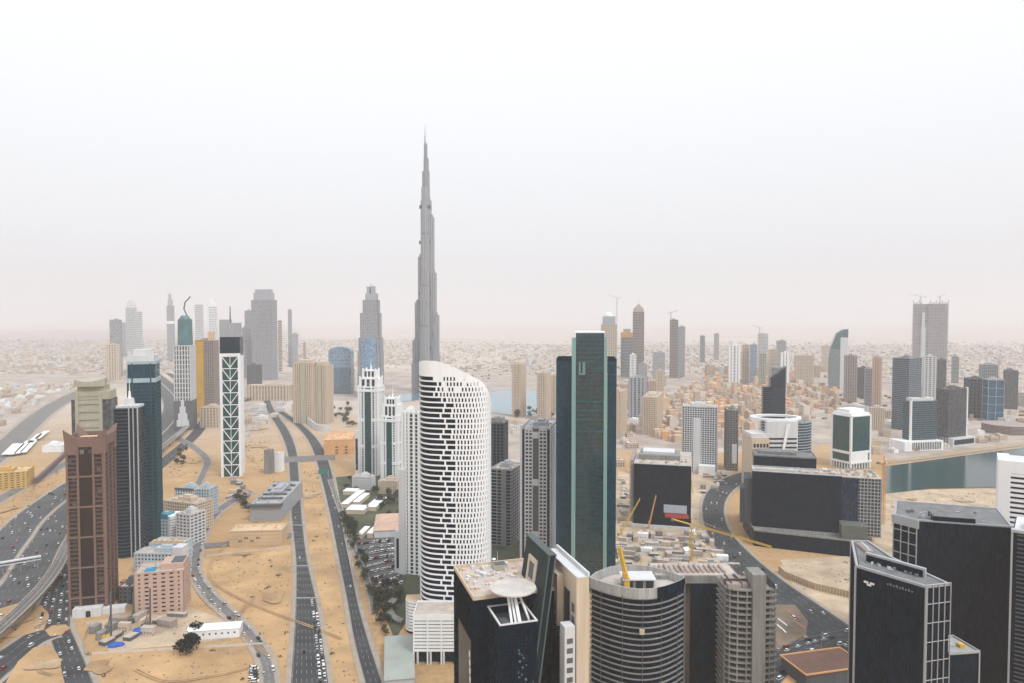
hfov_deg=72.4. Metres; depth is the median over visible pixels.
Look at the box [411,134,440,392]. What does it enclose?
stepped skyscraper
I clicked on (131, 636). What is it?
site cabin
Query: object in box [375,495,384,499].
tree
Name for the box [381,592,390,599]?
tree
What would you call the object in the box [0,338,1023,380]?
distant houses
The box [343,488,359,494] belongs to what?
shed
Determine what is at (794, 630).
dirt yard
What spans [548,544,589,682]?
stone tower
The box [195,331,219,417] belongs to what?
scaffolded tower
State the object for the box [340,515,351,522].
tree
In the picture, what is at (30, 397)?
house
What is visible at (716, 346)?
tower block
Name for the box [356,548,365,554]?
tree
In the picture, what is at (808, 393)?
house
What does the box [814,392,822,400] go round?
house
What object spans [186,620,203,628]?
tree
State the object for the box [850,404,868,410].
apartment block
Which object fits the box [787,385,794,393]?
house
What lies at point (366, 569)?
tree
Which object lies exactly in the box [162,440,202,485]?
sand lot
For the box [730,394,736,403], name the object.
house
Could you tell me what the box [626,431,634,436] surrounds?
house
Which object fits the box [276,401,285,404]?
house
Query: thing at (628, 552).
site cabin
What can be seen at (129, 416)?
apartment tower
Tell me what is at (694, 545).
site cabin
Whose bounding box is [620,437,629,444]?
house
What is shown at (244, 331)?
tower block
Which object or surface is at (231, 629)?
site shed
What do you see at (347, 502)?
shed
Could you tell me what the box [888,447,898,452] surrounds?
house
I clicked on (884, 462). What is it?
tower crane
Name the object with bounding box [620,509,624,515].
site cabin
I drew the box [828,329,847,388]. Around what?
skyscraper
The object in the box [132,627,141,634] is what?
tarpaulin
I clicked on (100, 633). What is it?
site cabin
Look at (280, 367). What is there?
tower block
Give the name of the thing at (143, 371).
office tower
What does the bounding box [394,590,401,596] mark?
tree
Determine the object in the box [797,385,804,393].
house
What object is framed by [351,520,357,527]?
tree
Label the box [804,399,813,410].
house
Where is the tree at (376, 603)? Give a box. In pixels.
[373,601,381,607]
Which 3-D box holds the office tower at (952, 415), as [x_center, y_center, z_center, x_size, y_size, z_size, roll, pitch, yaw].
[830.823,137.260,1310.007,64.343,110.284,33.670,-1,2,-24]
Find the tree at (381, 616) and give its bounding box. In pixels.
[375,611,384,622]
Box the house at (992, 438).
[984,434,998,441]
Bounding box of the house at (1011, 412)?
[1007,410,1016,414]
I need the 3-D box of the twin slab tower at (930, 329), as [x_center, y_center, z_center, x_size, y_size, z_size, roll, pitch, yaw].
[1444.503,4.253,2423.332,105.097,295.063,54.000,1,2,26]
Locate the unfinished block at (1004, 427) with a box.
[981,420,1023,435]
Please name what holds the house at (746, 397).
on the ground at (254, 476)
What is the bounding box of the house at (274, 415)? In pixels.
[270,413,278,417]
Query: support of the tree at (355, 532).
on the ground at (254, 476)
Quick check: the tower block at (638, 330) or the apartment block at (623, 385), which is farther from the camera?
the tower block at (638, 330)
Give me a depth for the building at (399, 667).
473.91 m
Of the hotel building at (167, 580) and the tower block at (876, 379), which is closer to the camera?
the hotel building at (167, 580)
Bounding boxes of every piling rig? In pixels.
[101,592,111,638]
[128,592,134,623]
[141,588,150,626]
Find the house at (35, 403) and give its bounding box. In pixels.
[31,401,39,404]
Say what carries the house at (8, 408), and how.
on the ground at (254, 476)
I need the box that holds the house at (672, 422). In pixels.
[667,416,676,428]
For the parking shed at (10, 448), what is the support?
on the ground at (254, 476)
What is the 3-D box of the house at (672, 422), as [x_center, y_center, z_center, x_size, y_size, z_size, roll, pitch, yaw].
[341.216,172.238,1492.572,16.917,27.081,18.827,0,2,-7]
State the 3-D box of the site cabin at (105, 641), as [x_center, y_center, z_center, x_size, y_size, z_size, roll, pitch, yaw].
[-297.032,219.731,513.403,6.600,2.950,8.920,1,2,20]
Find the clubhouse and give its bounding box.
[373,513,398,537]
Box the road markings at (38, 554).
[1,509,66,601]
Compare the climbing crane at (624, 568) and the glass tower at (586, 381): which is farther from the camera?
the glass tower at (586, 381)
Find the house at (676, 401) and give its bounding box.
[671,399,680,404]
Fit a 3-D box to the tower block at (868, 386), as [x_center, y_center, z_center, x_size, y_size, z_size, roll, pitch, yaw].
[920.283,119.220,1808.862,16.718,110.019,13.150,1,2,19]
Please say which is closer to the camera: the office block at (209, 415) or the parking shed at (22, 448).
the parking shed at (22, 448)
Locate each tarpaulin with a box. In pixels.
[107,641,124,647]
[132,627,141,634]
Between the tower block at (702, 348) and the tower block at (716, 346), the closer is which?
the tower block at (702, 348)
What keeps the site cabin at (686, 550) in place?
on the construction ground at (645, 559)
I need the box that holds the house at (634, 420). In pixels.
[630,417,638,422]
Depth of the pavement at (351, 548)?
707.27 m
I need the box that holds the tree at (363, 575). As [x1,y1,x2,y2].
[359,572,368,579]
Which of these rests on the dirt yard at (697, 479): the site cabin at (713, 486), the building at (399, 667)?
the site cabin at (713, 486)
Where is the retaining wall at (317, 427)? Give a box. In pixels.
[291,403,329,431]
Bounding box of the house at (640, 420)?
[639,414,641,425]
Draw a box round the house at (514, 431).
[511,428,518,433]
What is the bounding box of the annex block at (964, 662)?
[947,635,979,682]
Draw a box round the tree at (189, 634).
[183,631,196,644]
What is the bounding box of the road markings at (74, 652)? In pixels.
[52,630,91,680]
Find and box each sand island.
[0,603,46,637]
[6,644,63,682]
[45,624,69,635]
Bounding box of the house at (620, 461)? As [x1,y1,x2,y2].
[616,457,624,466]
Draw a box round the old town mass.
[653,371,838,442]
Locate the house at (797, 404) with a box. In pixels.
[795,402,803,407]
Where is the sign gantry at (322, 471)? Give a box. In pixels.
[318,470,328,477]
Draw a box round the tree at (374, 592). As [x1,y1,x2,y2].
[371,589,377,595]
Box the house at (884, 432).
[878,429,890,436]
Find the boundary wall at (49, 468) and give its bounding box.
[34,452,64,483]
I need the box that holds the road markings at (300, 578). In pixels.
[264,402,326,681]
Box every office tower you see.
[126,349,162,544]
[454,534,556,682]
[491,416,507,466]
[648,563,737,682]
[761,365,785,418]
[830,407,871,469]
[848,540,951,682]
[889,397,943,451]
[891,355,921,429]
[891,500,1012,682]
[936,385,974,446]
[964,376,982,417]
[981,376,1004,420]
[1007,517,1023,682]
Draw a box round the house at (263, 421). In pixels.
[260,419,267,423]
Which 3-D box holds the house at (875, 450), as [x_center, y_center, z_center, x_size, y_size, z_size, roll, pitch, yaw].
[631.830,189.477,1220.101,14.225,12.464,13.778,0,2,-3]
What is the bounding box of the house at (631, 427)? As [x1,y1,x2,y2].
[627,423,635,431]
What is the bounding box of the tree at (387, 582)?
[381,577,392,588]
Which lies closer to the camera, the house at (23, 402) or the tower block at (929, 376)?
the tower block at (929, 376)
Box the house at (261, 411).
[256,408,266,413]
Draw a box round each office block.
[200,403,220,427]
[629,447,692,529]
[739,448,881,556]
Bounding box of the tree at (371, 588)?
[367,584,375,593]
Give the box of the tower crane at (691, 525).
[671,517,770,560]
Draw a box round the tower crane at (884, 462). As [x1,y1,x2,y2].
[877,456,894,523]
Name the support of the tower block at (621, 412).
on the ground at (254, 476)
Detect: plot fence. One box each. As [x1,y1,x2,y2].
[83,623,89,652]
[91,642,263,654]
[206,546,291,556]
[331,471,357,597]
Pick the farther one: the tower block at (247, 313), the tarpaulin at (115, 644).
the tower block at (247, 313)
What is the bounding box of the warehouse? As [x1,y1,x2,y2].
[42,441,63,452]
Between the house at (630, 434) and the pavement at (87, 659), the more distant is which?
the house at (630, 434)
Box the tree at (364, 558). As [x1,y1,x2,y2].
[360,555,368,564]
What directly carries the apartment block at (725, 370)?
on the ground at (254, 476)
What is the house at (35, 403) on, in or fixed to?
on the ground at (254, 476)
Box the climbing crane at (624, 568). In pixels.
[617,547,629,587]
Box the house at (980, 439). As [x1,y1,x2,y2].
[975,436,987,442]
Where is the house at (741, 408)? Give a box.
[738,405,745,415]
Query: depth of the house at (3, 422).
1529.90 m
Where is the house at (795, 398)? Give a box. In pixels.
[790,396,799,403]
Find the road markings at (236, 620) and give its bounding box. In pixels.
[194,509,274,682]
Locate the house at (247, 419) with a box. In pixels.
[244,416,251,423]
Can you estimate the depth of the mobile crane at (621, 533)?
761.00 m
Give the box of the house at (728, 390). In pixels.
[722,388,730,396]
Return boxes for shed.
[1,443,18,454]
[7,443,23,454]
[15,440,31,453]
[21,440,36,452]
[30,433,42,441]
[36,431,48,438]
[187,621,242,639]
[341,490,364,507]
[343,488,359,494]
[346,504,366,513]
[353,493,369,504]
[357,526,369,538]
[366,526,373,537]
[367,497,386,510]
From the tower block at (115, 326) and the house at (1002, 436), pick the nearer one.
the house at (1002, 436)
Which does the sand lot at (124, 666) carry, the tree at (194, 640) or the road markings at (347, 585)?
the tree at (194, 640)
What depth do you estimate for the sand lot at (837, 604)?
649.68 m
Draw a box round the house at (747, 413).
[744,410,753,418]
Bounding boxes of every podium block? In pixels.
[118,575,133,603]
[406,594,420,633]
[413,600,453,664]
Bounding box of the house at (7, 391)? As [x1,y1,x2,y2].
[0,389,10,393]
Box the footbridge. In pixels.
[0,555,40,574]
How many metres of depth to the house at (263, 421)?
1552.23 m
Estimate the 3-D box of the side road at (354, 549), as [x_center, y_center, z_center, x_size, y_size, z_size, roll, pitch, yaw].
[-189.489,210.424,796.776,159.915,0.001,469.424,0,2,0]
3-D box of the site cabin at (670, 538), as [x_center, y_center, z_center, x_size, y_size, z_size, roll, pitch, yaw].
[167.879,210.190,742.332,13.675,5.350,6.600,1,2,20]
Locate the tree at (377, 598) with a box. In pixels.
[372,595,383,603]
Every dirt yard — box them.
[691,470,733,530]
[775,604,807,650]
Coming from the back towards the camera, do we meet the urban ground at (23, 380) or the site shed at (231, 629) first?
the urban ground at (23, 380)
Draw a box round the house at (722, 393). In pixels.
[719,390,725,397]
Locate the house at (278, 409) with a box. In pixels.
[275,407,284,411]
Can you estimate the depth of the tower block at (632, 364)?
2203.09 m
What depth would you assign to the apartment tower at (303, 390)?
1557.54 m
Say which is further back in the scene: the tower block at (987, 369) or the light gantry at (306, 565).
the tower block at (987, 369)
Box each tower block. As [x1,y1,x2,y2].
[106,343,120,380]
[109,318,122,376]
[122,322,125,355]
[125,300,137,356]
[137,311,142,348]
[166,294,174,360]
[195,304,203,339]
[209,298,217,339]
[242,326,246,377]
[244,309,251,363]
[247,363,261,384]
[251,289,277,379]
[278,319,282,371]
[288,309,291,366]
[292,333,297,367]
[303,342,305,358]
[512,362,525,416]
[537,370,550,418]
[551,373,555,413]
[601,312,616,356]
[616,387,626,439]
[621,329,632,376]
[628,375,644,417]
[630,353,635,375]
[633,300,643,374]
[639,362,646,393]
[642,391,662,434]
[652,351,664,378]
[656,368,663,397]
[669,318,677,377]
[678,325,684,376]
[700,335,704,362]
[714,333,718,360]
[728,344,739,382]
[741,343,748,384]
[749,343,756,382]
[757,332,767,365]
[758,352,765,385]
[768,348,776,382]
[776,339,785,366]
[780,351,788,382]
[794,354,813,382]
[821,344,829,371]
[843,353,857,401]
[857,366,866,397]
[864,366,871,406]
[871,355,881,406]
[922,354,936,399]
[936,357,945,388]
[951,355,958,382]
[979,362,997,377]
[1003,368,1018,409]
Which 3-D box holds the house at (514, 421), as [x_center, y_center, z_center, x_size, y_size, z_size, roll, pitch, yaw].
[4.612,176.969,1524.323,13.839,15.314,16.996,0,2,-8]
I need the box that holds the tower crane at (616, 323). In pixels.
[609,295,616,357]
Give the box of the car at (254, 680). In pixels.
[250,678,258,681]
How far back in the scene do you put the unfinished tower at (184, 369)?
1469.71 m
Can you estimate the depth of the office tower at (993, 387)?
1597.69 m
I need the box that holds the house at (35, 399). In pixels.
[31,397,40,401]
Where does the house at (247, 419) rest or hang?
on the ground at (254, 476)
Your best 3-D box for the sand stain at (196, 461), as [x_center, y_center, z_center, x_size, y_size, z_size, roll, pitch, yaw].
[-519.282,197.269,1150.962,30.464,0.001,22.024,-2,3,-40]
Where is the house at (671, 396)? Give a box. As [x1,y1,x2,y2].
[667,393,674,399]
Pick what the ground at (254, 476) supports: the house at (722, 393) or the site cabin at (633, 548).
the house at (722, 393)
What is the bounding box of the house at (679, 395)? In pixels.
[675,392,683,399]
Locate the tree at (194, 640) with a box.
[186,632,200,649]
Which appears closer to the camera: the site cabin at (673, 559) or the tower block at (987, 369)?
the site cabin at (673, 559)
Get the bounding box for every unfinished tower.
[173,297,196,429]
[715,567,776,682]
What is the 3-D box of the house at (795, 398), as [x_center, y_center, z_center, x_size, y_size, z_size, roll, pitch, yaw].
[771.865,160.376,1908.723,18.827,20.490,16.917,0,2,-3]
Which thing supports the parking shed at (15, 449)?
on the ground at (254, 476)
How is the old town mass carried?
on the ground at (254, 476)
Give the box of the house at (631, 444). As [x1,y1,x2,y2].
[625,440,638,448]
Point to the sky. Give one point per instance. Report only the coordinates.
(702, 160)
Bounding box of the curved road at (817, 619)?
[702,472,848,636]
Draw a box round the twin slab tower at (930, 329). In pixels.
[911,300,948,385]
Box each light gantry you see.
[288,597,319,605]
[290,565,317,571]
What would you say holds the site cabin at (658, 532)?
on the construction ground at (645, 559)
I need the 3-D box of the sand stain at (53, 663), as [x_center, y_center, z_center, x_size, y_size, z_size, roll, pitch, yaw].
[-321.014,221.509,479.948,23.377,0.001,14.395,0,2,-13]
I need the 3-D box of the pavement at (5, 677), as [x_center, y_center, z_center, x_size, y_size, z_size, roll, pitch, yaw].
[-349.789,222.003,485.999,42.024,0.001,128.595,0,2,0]
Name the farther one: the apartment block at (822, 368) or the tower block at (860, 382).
the apartment block at (822, 368)
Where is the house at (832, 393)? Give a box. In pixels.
[830,390,834,397]
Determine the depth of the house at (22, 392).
2119.85 m
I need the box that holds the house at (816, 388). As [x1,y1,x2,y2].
[813,386,819,390]
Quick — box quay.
[881,444,1023,463]
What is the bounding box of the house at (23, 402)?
[16,400,27,404]
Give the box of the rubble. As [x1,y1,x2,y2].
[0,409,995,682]
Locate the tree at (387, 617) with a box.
[382,613,391,622]
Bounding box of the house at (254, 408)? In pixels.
[251,406,260,410]
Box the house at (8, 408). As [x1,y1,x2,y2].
[4,406,15,410]
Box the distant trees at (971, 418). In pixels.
[0,339,1023,420]
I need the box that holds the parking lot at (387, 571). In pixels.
[354,537,401,595]
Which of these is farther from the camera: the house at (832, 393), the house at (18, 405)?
the house at (832, 393)
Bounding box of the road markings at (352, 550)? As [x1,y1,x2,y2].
[328,480,374,612]
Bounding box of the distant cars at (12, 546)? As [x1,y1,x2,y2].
[1,477,737,580]
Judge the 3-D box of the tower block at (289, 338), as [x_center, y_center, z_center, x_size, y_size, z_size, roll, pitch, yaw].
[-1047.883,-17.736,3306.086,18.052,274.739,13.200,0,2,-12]
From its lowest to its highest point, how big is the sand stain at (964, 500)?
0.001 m
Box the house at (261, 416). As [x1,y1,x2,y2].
[257,414,268,419]
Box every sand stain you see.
[0,507,18,512]
[12,616,33,626]
[24,658,61,669]
[84,659,111,673]
[187,460,204,462]
[232,551,251,554]
[263,590,284,603]
[304,492,320,497]
[953,499,975,501]
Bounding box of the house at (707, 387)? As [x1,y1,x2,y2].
[705,385,711,389]
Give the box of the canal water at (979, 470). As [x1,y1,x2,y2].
[884,447,1023,492]
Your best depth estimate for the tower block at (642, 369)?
2003.11 m
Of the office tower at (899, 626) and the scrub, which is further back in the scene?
the scrub
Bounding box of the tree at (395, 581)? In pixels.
[391,578,399,586]
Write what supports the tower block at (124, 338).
on the ground at (254, 476)
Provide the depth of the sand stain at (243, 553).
705.25 m
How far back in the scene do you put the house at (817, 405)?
1816.42 m
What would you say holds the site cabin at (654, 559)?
on the construction ground at (645, 559)
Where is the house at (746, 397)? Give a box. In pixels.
[743,394,750,400]
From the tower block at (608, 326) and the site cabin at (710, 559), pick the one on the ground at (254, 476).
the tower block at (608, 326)
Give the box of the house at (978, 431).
[973,429,984,433]
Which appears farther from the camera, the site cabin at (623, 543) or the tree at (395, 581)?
the site cabin at (623, 543)
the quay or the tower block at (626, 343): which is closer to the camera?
the quay
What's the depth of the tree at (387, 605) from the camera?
558.94 m
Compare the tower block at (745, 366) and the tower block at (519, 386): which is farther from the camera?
the tower block at (745, 366)
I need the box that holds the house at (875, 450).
[871,446,880,454]
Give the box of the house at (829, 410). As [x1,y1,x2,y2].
[825,407,833,413]
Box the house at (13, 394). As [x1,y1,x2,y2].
[6,392,16,396]
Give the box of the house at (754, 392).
[751,389,757,395]
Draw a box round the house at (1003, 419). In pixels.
[998,417,1009,420]
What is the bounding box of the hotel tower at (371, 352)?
[358,286,383,384]
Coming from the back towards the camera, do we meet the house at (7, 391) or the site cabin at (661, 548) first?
the house at (7, 391)
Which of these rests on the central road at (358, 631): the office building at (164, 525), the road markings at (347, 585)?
the road markings at (347, 585)
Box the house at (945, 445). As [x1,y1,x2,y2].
[943,442,949,447]
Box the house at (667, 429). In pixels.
[662,427,673,434]
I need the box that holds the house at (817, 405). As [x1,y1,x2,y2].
[814,403,823,408]
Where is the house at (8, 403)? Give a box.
[5,401,12,405]
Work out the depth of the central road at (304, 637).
571.52 m
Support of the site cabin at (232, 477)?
on the ground at (254, 476)
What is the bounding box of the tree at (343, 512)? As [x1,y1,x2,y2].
[338,510,346,516]
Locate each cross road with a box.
[284,455,334,462]
[775,628,847,682]
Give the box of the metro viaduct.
[0,414,197,636]
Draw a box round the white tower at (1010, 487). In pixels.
[996,453,1023,526]
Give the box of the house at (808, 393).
[805,391,811,397]
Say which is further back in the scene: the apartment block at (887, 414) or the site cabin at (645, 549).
the apartment block at (887, 414)
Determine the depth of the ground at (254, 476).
1640.12 m
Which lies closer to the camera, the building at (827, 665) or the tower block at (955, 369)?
the building at (827, 665)
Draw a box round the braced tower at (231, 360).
[219,308,244,476]
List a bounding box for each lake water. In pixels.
[386,392,419,401]
[489,390,536,414]
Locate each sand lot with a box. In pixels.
[89,646,256,682]
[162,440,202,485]
[203,545,290,682]
[301,470,358,682]
[780,556,849,621]
[873,488,995,555]
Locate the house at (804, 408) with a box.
[799,404,809,415]
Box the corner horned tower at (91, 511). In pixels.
[62,423,127,618]
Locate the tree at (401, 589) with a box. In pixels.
[398,585,404,592]
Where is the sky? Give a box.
[0,0,1023,321]
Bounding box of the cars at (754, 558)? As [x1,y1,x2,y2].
[703,477,844,636]
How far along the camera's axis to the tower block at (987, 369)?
1899.00 m
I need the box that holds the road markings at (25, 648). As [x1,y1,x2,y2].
[0,623,52,678]
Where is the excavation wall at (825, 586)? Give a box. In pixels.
[778,565,848,597]
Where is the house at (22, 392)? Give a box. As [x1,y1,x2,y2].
[18,390,26,394]
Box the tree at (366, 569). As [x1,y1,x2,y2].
[360,566,370,572]
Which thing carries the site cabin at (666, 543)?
on the construction ground at (645, 559)
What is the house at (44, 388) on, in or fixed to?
on the ground at (254, 476)
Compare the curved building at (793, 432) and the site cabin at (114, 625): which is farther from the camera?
the curved building at (793, 432)
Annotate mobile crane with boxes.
[617,498,639,535]
[647,496,655,528]
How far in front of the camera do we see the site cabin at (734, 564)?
668.96 m
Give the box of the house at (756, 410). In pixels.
[752,408,760,414]
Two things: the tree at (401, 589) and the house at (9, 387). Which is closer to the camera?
the tree at (401, 589)
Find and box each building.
[0,466,34,489]
[133,555,190,614]
[134,543,191,571]
[149,537,192,555]
[160,511,174,536]
[163,493,213,528]
[168,511,180,536]
[174,482,201,495]
[176,506,205,542]
[196,482,218,513]
[229,523,287,545]
[246,383,292,400]
[246,481,302,521]
[324,431,354,454]
[328,346,353,393]
[384,634,414,682]
[742,414,811,482]
[780,647,847,682]
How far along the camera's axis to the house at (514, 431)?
1423.21 m
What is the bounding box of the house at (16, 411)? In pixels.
[11,408,20,413]
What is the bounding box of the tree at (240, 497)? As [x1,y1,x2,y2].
[236,494,244,500]
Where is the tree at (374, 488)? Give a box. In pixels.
[371,485,379,491]
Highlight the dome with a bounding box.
[783,676,795,682]
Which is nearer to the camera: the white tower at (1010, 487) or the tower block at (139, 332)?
the white tower at (1010, 487)
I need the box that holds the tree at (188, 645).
[178,642,193,654]
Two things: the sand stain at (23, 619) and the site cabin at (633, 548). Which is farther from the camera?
the site cabin at (633, 548)
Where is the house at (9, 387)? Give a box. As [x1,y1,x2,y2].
[3,385,12,388]
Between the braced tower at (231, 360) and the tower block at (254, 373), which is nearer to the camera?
the braced tower at (231, 360)
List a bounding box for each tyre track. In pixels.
[34,610,48,626]
[37,668,53,674]
[133,667,250,681]
[207,490,342,638]
[235,598,269,654]
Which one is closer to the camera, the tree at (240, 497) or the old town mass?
the tree at (240, 497)
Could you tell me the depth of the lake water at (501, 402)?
1959.38 m
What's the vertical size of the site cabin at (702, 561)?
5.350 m
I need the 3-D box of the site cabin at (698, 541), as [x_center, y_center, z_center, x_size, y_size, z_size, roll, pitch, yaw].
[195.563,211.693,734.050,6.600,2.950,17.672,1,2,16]
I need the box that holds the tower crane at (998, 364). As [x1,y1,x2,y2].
[984,355,1005,374]
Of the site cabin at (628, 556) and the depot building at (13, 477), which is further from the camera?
the depot building at (13, 477)
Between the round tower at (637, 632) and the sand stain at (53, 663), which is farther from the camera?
the sand stain at (53, 663)
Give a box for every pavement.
[0,369,127,465]
[0,373,173,585]
[0,376,126,503]
[0,398,163,529]
[0,622,61,682]
[35,564,74,626]
[46,626,99,682]
[180,439,210,483]
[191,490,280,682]
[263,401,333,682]
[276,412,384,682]
[328,479,375,613]
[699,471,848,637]
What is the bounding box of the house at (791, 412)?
[788,409,797,417]
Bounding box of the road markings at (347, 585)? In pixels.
[283,414,381,682]
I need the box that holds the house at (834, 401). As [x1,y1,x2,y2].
[831,398,839,406]
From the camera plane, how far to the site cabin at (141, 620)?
541.74 m
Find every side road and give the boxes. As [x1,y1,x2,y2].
[170,436,210,484]
[191,490,274,682]
[204,533,291,547]
[328,479,375,613]
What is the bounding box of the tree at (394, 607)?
[390,603,397,611]
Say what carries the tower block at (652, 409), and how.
on the ground at (254, 476)
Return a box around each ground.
[0,322,1023,682]
[0,330,299,435]
[86,606,227,650]
[218,372,419,439]
[336,474,419,635]
[470,345,1023,462]
[491,539,519,560]
[616,470,712,565]
[880,427,1023,460]
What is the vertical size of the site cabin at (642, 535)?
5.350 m
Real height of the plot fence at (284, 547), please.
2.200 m
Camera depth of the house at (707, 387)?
2175.26 m
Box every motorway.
[0,374,178,607]
[0,384,173,579]
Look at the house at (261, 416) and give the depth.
1614.95 m
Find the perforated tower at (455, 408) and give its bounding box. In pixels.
[419,361,491,599]
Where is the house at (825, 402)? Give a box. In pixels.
[821,399,828,406]
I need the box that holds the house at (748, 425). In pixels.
[744,420,754,429]
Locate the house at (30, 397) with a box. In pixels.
[25,395,33,399]
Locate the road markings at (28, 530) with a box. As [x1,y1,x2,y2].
[0,485,65,578]
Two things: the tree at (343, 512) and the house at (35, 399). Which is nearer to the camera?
the tree at (343, 512)
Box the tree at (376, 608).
[373,606,381,613]
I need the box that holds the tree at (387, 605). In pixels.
[382,601,392,612]
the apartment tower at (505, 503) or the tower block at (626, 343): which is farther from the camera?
the tower block at (626, 343)
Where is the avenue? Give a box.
[0,370,127,462]
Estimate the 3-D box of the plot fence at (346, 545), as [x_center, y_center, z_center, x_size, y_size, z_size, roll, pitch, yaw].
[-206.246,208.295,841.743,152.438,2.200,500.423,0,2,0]
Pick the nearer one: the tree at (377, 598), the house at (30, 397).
the tree at (377, 598)
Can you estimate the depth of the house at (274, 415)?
1653.00 m
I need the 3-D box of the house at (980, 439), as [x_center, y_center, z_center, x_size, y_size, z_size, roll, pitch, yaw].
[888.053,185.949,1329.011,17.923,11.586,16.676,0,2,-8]
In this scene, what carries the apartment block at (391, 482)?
on the ground at (254, 476)
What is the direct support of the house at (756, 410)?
on the ground at (254, 476)
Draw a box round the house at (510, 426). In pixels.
[508,424,518,429]
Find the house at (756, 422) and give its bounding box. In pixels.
[747,418,758,429]
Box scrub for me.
[10,415,995,679]
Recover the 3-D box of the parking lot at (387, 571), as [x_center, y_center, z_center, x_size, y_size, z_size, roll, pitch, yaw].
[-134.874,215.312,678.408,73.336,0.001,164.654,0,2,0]
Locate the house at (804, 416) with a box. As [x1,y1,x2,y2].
[798,414,808,420]
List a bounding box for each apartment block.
[352,472,375,489]
[378,475,398,493]
[617,382,628,398]
[647,379,655,391]
[705,364,714,377]
[719,366,723,375]
[724,365,727,374]
[814,364,819,377]
[820,366,825,371]
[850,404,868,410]
[869,405,884,429]
[885,410,890,418]
[1018,391,1023,402]
[1020,395,1023,405]
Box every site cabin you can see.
[89,622,101,633]
[95,629,107,639]
[98,636,115,645]
[104,621,117,632]
[109,614,129,622]
[112,631,121,639]
[118,621,131,629]
[123,631,138,640]
[132,610,146,621]
[138,615,148,626]
[140,625,156,634]
[152,615,166,623]
[157,616,176,627]
[167,611,187,617]
[229,476,237,479]
[617,504,628,507]
[617,555,632,558]
[618,516,625,520]
[618,536,626,541]
[619,541,631,545]
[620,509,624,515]
[622,521,631,526]
[623,550,634,556]
[624,546,635,551]
[633,534,637,541]
[634,545,640,551]
[634,553,639,561]
[637,532,648,538]
[641,546,651,553]
[643,541,658,545]
[649,551,657,556]
[650,531,654,538]
[651,557,656,562]
[653,539,669,543]
[655,530,662,535]
[657,546,673,550]
[657,558,668,562]
[662,541,670,546]
[663,536,676,540]
[665,540,676,546]
[667,550,671,557]
[670,557,682,561]
[671,550,682,554]
[672,535,684,541]
[672,554,686,557]
[674,544,679,549]
[683,547,690,555]
[683,557,688,562]
[685,536,694,540]
[687,543,697,549]
[692,549,702,556]
[695,539,701,546]
[696,547,704,551]
[698,560,707,562]
[702,536,709,542]
[703,475,713,477]
[705,557,723,562]
[709,538,713,545]
[711,484,718,488]
[711,549,723,554]
[713,480,724,482]
[716,554,728,560]
[725,562,739,566]
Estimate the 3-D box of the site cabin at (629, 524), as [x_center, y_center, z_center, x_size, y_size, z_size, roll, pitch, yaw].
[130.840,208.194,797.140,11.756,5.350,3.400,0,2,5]
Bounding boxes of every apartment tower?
[71,378,117,433]
[112,381,148,558]
[292,359,316,423]
[314,361,333,423]
[355,365,384,475]
[380,385,402,477]
[394,406,419,574]
[491,459,519,546]
[520,418,555,557]
[682,401,717,475]
[724,405,738,470]
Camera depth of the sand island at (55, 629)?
535.11 m
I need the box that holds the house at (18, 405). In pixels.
[12,403,22,408]
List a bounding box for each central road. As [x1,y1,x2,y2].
[264,401,327,682]
[278,412,381,682]
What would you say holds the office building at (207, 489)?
on the ground at (254, 476)
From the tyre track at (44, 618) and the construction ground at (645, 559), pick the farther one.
the construction ground at (645, 559)
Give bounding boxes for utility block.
[264,448,273,473]
[274,451,283,471]
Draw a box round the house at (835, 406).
[833,404,841,409]
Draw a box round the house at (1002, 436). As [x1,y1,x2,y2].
[992,433,1007,439]
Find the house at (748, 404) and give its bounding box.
[744,400,752,410]
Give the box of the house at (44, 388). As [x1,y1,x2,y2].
[41,386,48,390]
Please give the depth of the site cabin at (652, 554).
698.40 m
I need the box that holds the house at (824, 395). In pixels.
[821,393,827,399]
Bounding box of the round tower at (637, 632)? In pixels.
[590,564,685,682]
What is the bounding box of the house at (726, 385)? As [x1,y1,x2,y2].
[724,383,730,388]
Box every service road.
[0,375,127,501]
[0,623,59,679]
[2,373,204,682]
[40,564,69,626]
[51,627,92,682]
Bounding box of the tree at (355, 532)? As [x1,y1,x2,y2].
[349,529,357,536]
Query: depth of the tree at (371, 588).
602.71 m
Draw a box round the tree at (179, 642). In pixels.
[172,638,186,652]
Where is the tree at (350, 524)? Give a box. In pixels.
[346,520,352,528]
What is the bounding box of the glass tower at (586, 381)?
[556,331,616,591]
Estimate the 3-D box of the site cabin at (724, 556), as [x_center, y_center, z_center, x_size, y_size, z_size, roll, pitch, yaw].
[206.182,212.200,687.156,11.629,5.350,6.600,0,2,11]
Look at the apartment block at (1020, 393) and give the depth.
1924.15 m
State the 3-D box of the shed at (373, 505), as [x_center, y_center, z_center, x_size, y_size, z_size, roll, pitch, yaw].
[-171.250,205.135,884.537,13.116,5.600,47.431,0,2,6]
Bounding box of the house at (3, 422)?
[0,419,6,425]
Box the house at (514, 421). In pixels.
[510,419,517,424]
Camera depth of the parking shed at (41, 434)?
1390.30 m
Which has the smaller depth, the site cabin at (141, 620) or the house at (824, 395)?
the site cabin at (141, 620)

